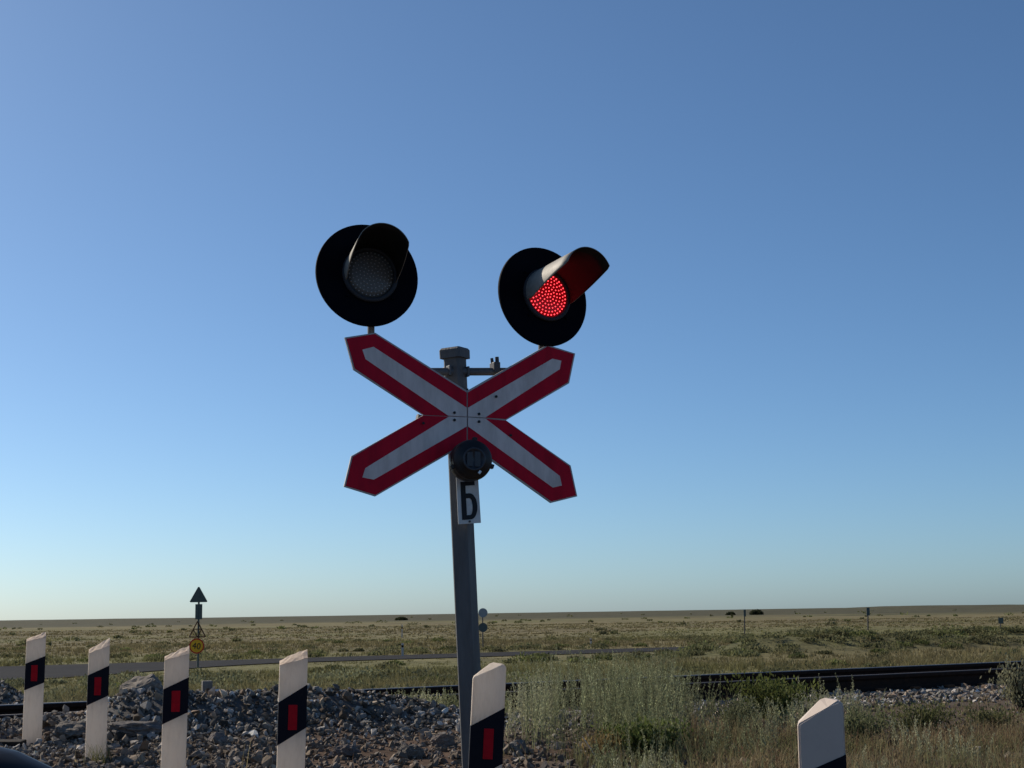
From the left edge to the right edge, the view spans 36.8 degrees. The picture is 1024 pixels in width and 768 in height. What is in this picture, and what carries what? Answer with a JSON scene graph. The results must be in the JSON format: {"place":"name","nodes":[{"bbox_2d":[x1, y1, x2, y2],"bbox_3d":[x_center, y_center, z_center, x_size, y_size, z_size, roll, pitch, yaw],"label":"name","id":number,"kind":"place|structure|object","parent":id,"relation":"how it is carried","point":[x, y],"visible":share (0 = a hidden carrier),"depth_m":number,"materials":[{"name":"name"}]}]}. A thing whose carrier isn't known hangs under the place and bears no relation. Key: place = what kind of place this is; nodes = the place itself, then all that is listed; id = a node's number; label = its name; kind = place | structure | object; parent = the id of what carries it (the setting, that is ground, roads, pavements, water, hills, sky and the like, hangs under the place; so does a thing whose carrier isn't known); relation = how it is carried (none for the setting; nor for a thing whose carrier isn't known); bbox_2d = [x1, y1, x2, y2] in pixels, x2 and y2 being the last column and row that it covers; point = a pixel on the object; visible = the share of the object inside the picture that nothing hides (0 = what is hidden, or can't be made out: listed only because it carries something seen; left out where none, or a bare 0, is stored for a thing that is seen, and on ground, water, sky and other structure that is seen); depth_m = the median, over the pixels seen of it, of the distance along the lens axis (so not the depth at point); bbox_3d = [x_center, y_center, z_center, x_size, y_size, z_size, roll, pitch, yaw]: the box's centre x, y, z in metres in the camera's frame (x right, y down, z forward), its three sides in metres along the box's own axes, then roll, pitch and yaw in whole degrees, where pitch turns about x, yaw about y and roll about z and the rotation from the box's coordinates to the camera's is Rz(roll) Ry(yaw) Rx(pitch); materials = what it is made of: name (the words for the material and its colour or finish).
{"place":"outdoors","nodes":[
{"label":"outdoors","id":0,"kind":"place"},
{"bbox_2d":[0,747,51,767],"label":"car","id":1,"kind":"object","parent":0,"point":[10,758],"visible":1,"depth_m":0.93,"materials":[{"name":"black paint"}]},
{"bbox_2d":[0,647,683,680],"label":"road","id":2,"kind":"structure","parent":0,"point":[51,671],"depth_m":73.97,"materials":[{"name":"grey asphalt"}]},
{"bbox_2d":[0,604,1023,767],"bbox_3d":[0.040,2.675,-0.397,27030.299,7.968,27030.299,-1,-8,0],"label":"ground","id":3,"kind":"structure","parent":0,"point":[937,611],"depth_m":160.27,"materials":[{"name":"brown soil"}]},
{"bbox_2d":[0,739,26,747],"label":"timber baulk","id":4,"kind":"object","parent":3,"relation":"on","point":[11,742],"visible":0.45,"depth_m":10.92,"materials":[{"name":"grey wood"}]},
{"bbox_2d":[22,632,45,745],"bbox_3d":[-3.537,2.319,11.390,0.140,0.952,0.068,3,-9,-19],"label":"marker post","id":5,"kind":"object","parent":3,"relation":"on","point":[34,688],"visible":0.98,"depth_m":11.37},
{"bbox_2d":[52,721,85,738],"bbox_3d":[-3.233,2.553,11.350,0.324,0.139,0.257,-1,-8,0],"label":"rock","id":6,"kind":"object","parent":3,"relation":"on","point":[68,729],"visible":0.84,"depth_m":11.28,"materials":[{"name":"stone"}]},
{"bbox_2d":[85,638,109,759],"bbox_3d":[-2.774,2.165,10.299,0.137,0.922,0.068,2,-9,-17],"label":"marker post","id":7,"kind":"object","parent":3,"relation":"on","point":[97,694],"visible":1,"depth_m":10.28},
{"bbox_2d":[83,742,113,763],"bbox_3d":[-2.706,2.420,10.109,0.215,0.162,0.228,6,-11,-38],"label":"grass tuft","id":8,"kind":"object","parent":3,"relation":"on","point":[102,755],"visible":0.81,"depth_m":10.10,"materials":[{"name":"green plant"}]},
{"bbox_2d":[107,721,161,736],"bbox_3d":[-2.715,2.495,11.135,0.445,0.116,0.290,2,-9,-18],"label":"rock","id":9,"kind":"object","parent":3,"relation":"on","point":[132,728],"visible":0.88,"depth_m":11.03,"materials":[{"name":"stone"}]},
{"bbox_2d":[119,673,163,692],"bbox_3d":[-2.871,2.363,11.946,0.288,0.229,0.338,-7,-11,36],"label":"boulder","id":10,"kind":"object","parent":3,"relation":"on","point":[152,681],"visible":0.56,"depth_m":11.89,"materials":[{"name":"stone"}]},
{"bbox_2d":[161,646,188,767],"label":"marker post","id":11,"kind":"object","parent":3,"relation":"on","point":[175,708],"visible":1,"depth_m":8.70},
{"bbox_2d":[189,587,206,673],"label":"road sign","id":12,"kind":"object","parent":3,"relation":"on","point":[196,645],"visible":0.97,"depth_m":59.29,"materials":[{"name":"metal"}]},
{"bbox_2d":[201,680,212,691],"bbox_3d":[-3.344,3.565,16.867,0.110,0.620,0.110,2,-9,-17],"label":"concrete stub","id":13,"kind":"object","parent":3,"relation":"on","point":[207,684],"visible":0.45,"depth_m":16.85,"materials":[{"name":"grey concrete"}]},
{"bbox_2d":[208,732,228,743],"bbox_3d":[-2.093,2.527,10.950,0.153,0.110,0.099,4,-10,-32],"label":"rock","id":14,"kind":"object","parent":3,"relation":"on","point":[222,737],"visible":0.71,"depth_m":10.94,"materials":[{"name":"stone"}]},
{"bbox_2d":[277,650,307,767],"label":"marker post","id":15,"kind":"object","parent":3,"relation":"on","point":[292,720],"visible":1,"depth_m":7.52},
{"bbox_2d":[332,744,360,757],"bbox_3d":[-1.150,2.548,10.652,0.202,0.108,0.152,7,-11,-41],"label":"rock","id":16,"kind":"object","parent":3,"relation":"on","point":[347,750],"visible":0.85,"depth_m":10.60,"materials":[{"name":"stone"}]},
{"bbox_2d":[395,616,407,619],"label":"bush","id":17,"kind":"object","parent":3,"relation":"on","point":[401,618],"visible":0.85,"depth_m":612.59,"materials":[{"name":"green plant"}]},
{"bbox_2d":[401,643,403,655],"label":"roadside post","id":18,"kind":"object","parent":3,"relation":"on","point":[402,649],"visible":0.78,"depth_m":80.80,"materials":[{"name":"white plastic"}]},
{"bbox_2d":[396,744,424,758],"bbox_3d":[-0.701,2.549,10.642,0.175,0.119,0.172,6,-11,-37],"label":"rock","id":19,"kind":"object","parent":3,"relation":"on","point":[412,751],"visible":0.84,"depth_m":10.60,"materials":[{"name":"stone"}]},
{"bbox_2d":[429,733,454,746],"bbox_3d":[-0.516,2.630,11.339,0.174,0.113,0.144,5,-11,-36],"label":"rock","id":20,"kind":"object","parent":3,"relation":"on","point":[439,739],"visible":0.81,"depth_m":11.30,"materials":[{"name":"stone"}]},
{"bbox_2d":[315,223,609,767],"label":"crossing signal","id":21,"kind":"object","parent":3,"relation":"on","point":[366,276],"visible":1,"depth_m":7.51,"materials":[{"name":"metal"}]},
{"bbox_2d":[478,608,487,646],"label":"road sign","id":22,"kind":"object","parent":3,"relation":"on","point":[482,613],"visible":0.86,"depth_m":90.91,"materials":[{"name":"metal"}]},
{"bbox_2d":[468,662,505,767],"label":"marker post","id":23,"kind":"object","parent":3,"relation":"on","point":[486,738],"visible":1,"depth_m":6.83,"materials":[{"name":"white plastic"}]},
{"bbox_2d":[0,616,1023,702],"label":"steppe grass","id":24,"kind":"structure","parent":3,"relation":"on","point":[926,657],"depth_m":93.19,"materials":[{"name":"green plant"}]},
{"bbox_2d":[0,609,1023,702],"bbox_3d":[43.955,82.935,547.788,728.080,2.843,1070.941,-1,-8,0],"label":"steppe scrub","id":25,"kind":"object","parent":3,"relation":"on","point":[832,633],"visible":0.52,"depth_m":75.17,"materials":[{"name":"green plant"}]},
{"bbox_2d":[0,667,1023,719],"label":"rail","id":26,"kind":"object","parent":3,"relation":"on","point":[894,681],"depth_m":17.25,"materials":[{"name":"black metal"}]},
{"bbox_2d":[0,661,1023,714],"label":"rail","id":27,"kind":"object","parent":3,"relation":"on","point":[5,709],"depth_m":18.24,"materials":[{"name":"brown"}]},
{"bbox_2d":[0,680,1023,767],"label":"ballast stones","id":28,"kind":"object","parent":3,"relation":"on","point":[64,748],"visible":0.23,"depth_m":11.65,"materials":[{"name":"grey gravel"}]},
{"bbox_2d":[509,739,529,753],"bbox_3d":[0.043,2.584,10.946,0.131,0.121,0.165,-8,-11,40],"label":"rock","id":29,"kind":"object","parent":3,"relation":"on","point":[514,745],"visible":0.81,"depth_m":10.90,"materials":[{"name":"stone"}]},
{"bbox_2d":[73,688,1023,767],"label":"dry grass","id":30,"kind":"structure","parent":3,"relation":"on","point":[1012,735],"depth_m":10.80,"materials":[{"name":"beige plant"}]},
{"bbox_2d":[568,723,631,757],"bbox_3d":[0.606,2.502,10.640,0.440,0.314,0.390,-1,-8,0],"label":"shrub","id":31,"kind":"object","parent":3,"relation":"on","point":[601,742],"visible":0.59,"depth_m":10.61,"materials":[{"name":"green plant"}]},
{"bbox_2d":[590,713,695,760],"bbox_3d":[0.912,2.482,10.726,0.740,0.385,0.619,-1,-8,0],"label":"shrub","id":32,"kind":"object","parent":3,"relation":"on","point":[637,735],"visible":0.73,"depth_m":10.69,"materials":[{"name":"green plant"}]},
{"bbox_2d":[386,644,1023,767],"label":"tall weeds","id":33,"kind":"object","parent":3,"relation":"on","point":[630,706],"visible":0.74,"depth_m":11.86,"materials":[{"name":"green plant"}]},
{"bbox_2d":[711,696,733,701],"bbox_3d":[1.792,3.492,16.790,0.300,0.235,2.700,4,-10,-32],"label":"sleeper","id":34,"kind":"object","parent":3,"relation":"on","point":[725,697],"visible":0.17,"depth_m":16.04,"materials":[{"name":"concrete"}]},
{"bbox_2d":[703,692,765,730],"bbox_3d":[1.779,2.658,12.380,0.603,0.387,0.451,4,-10,-30],"label":"shrub","id":35,"kind":"object","parent":3,"relation":"on","point":[734,711],"visible":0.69,"depth_m":12.32,"materials":[{"name":"green plant"}]},
{"bbox_2d":[744,609,745,635],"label":"marker pole","id":36,"kind":"object","parent":3,"relation":"on","point":[744,620],"visible":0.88,"depth_m":108.67,"materials":[{"name":"metal"}]},
{"bbox_2d":[749,609,763,614],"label":"bush","id":37,"kind":"object","parent":3,"relation":"on","point":[756,612],"visible":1,"depth_m":611.89,"materials":[{"name":"green plant"}]},
{"bbox_2d":[719,667,824,720],"bbox_3d":[2.255,2.716,13.329,0.936,0.508,0.767,-1,-8,0],"label":"shrub","id":38,"kind":"object","parent":3,"relation":"on","point":[771,690],"visible":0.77,"depth_m":13.27,"materials":[{"name":"green plant"}]},
{"bbox_2d":[797,698,846,767],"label":"marker post","id":39,"kind":"object","parent":3,"relation":"on","point":[821,735],"visible":1,"depth_m":4.66,"materials":[{"name":"white plastic"}]},
{"bbox_2d":[866,607,869,629],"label":"marker pole","id":40,"kind":"object","parent":3,"relation":"on","point":[868,611],"visible":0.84,"depth_m":98.79,"materials":[{"name":"metal"}]},
{"bbox_2d":[844,706,898,744],"bbox_3d":[2.643,2.627,11.738,0.583,0.343,0.467,-1,-8,0],"label":"shrub","id":41,"kind":"object","parent":3,"relation":"on","point":[857,725],"visible":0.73,"depth_m":11.70,"materials":[{"name":"green plant"}]},
{"bbox_2d":[873,688,911,693],"bbox_3d":[3.660,3.635,17.943,0.300,0.235,2.700,4,-10,-32],"label":"sleeper","id":42,"kind":"object","parent":3,"relation":"on","point":[880,689],"visible":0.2,"depth_m":17.18,"materials":[{"name":"concrete"}]},
{"bbox_2d":[845,692,973,733],"bbox_3d":[3.187,2.676,12.398,1.044,0.393,0.538,1,-9,-11],"label":"shrub","id":43,"kind":"object","parent":3,"relation":"on","point":[927,716],"visible":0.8,"depth_m":12.40,"materials":[{"name":"green plant"}]},
{"bbox_2d":[905,686,951,691],"bbox_3d":[4.127,3.671,18.231,0.300,0.235,2.700,4,-10,-32],"label":"sleeper","id":44,"kind":"object","parent":3,"relation":"on","point":[916,687],"visible":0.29,"depth_m":17.48,"materials":[{"name":"concrete"}]},
{"bbox_2d":[944,684,982,688],"bbox_3d":[4.594,3.707,18.519,0.300,0.235,2.700,4,-10,-32],"label":"sleeper","id":45,"kind":"object","parent":3,"relation":"on","point":[951,686],"visible":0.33,"depth_m":17.76,"materials":[{"name":"concrete"}]},
{"bbox_2d":[950,700,1023,728],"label":"shrub","id":46,"kind":"object","parent":3,"relation":"on","point":[987,714],"visible":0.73,"depth_m":12.56,"materials":[{"name":"green plant"}]},
{"bbox_2d":[978,652,1023,712],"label":"shrub","id":47,"kind":"object","parent":3,"relation":"on","point":[1015,687],"visible":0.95,"depth_m":14.21,"materials":[{"name":"green plant"}]},
{"bbox_2d":[998,617,1003,627],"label":"marker pole","id":48,"kind":"object","parent":3,"relation":"on","point":[1000,620],"visible":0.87,"depth_m":128.35,"materials":[{"name":"metal"}]},
{"bbox_2d":[0,0,1023,619],"label":"sky","id":49,"kind":"structure","parent":0,"point":[797,377],"materials":[{"name":"blue"}]}
]}

